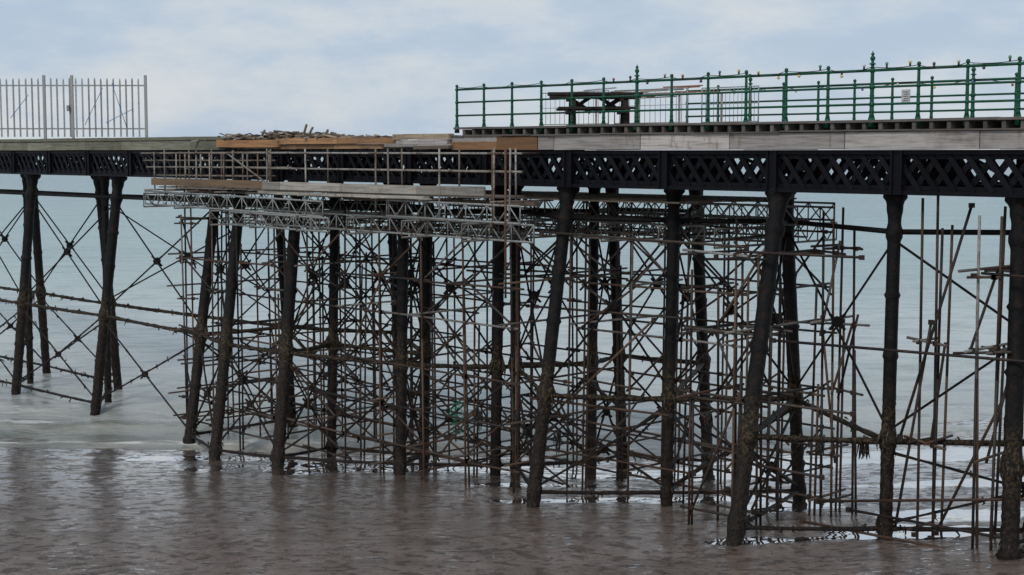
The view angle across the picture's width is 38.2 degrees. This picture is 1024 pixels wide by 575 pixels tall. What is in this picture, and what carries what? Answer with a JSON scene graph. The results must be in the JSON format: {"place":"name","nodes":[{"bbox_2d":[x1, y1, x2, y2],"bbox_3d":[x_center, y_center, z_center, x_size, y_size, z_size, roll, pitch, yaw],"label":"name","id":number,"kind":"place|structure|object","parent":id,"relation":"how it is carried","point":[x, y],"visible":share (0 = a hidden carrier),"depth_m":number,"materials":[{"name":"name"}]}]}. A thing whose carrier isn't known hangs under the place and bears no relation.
{"place":"outdoors","nodes":[
{"label":"outdoors","id":0,"kind":"place"},
{"bbox_2d":[0,156,1015,462],"bbox_3d":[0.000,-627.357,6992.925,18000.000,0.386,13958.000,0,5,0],"label":"sea","id":1,"kind":"structure","parent":0,"point":[136,414],"depth_m":89.03,"materials":[{"name":"liquid"}]},
{"bbox_2d":[0,117,1023,559],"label":"pier","id":2,"kind":"structure","parent":1,"relation":"in","point":[904,157],"depth_m":39.41,"materials":[{"name":"black paint"}]},
{"bbox_2d":[0,75,147,138],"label":"palisade fence","id":3,"kind":"object","parent":2,"relation":"on","point":[70,109],"visible":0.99,"depth_m":63.72,"materials":[{"name":"grey metal"}]},
{"bbox_2d":[191,124,391,141],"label":"timber debris pile","id":4,"kind":"object","parent":2,"relation":"on","point":[275,134],"visible":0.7,"depth_m":48.44,"materials":[{"name":"brown wood"}]},
{"bbox_2d":[447,400,471,432],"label":"green netting","id":5,"kind":"object","parent":2,"relation":"attached to","point":[457,415],"visible":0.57,"depth_m":43.03,"materials":[{"name":"green fabric"}]},
{"bbox_2d":[547,92,642,124],"bbox_3d":[2.205,-4.737,39.419,2.500,0.901,1.860,0,5,0],"label":"picnic table","id":6,"kind":"object","parent":2,"relation":"on","point":[609,106],"visible":0.77,"depth_m":39.01,"materials":[{"name":"black wood"}]},
{"bbox_2d":[543,85,758,124],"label":"barrier","id":7,"kind":"object","parent":2,"relation":"on","point":[702,104],"visible":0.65,"depth_m":40.13,"materials":[{"name":"grey metal"}]},
{"bbox_2d":[583,85,722,122],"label":"timber stack","id":8,"kind":"object","parent":2,"relation":"on","point":[645,92],"visible":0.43,"depth_m":41.69,"materials":[{"name":"brown wood"}]},
{"bbox_2d":[454,52,1023,132],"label":"pier railing","id":9,"kind":"object","parent":2,"relation":"on","point":[871,104],"visible":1,"depth_m":34.23,"materials":[{"name":"green metal"}]},
{"bbox_2d":[456,55,1022,94],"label":"festoon lights","id":10,"kind":"object","parent":2,"relation":"attached to","point":[841,75],"visible":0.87,"depth_m":35.00},
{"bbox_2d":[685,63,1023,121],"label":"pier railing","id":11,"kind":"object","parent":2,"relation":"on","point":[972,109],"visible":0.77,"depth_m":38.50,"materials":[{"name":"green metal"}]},
{"bbox_2d":[901,89,909,101],"bbox_3d":[10.027,-4.858,37.658,0.030,0.360,0.240,-5,7,-43],"label":"notice sign","id":12,"kind":"object","parent":2,"relation":"attached to","point":[905,96],"visible":0.94,"depth_m":37.65,"materials":[{"name":"white paper"}]},
{"bbox_2d":[140,148,1023,549],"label":"scaffolding","id":13,"kind":"object","parent":1,"relation":"in","point":[474,228],"visible":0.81,"depth_m":41.43,"materials":[{"name":"metal"}]},
{"bbox_2d":[0,418,1023,574],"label":"beach sand","id":14,"kind":"structure","parent":0,"point":[109,511],"depth_m":35.34,"materials":[{"name":"brown sand"}]},
{"bbox_2d":[0,0,1023,149],"label":"sky","id":15,"kind":"structure","parent":0,"point":[212,68],"materials":[{"name":"grey"}]}
]}

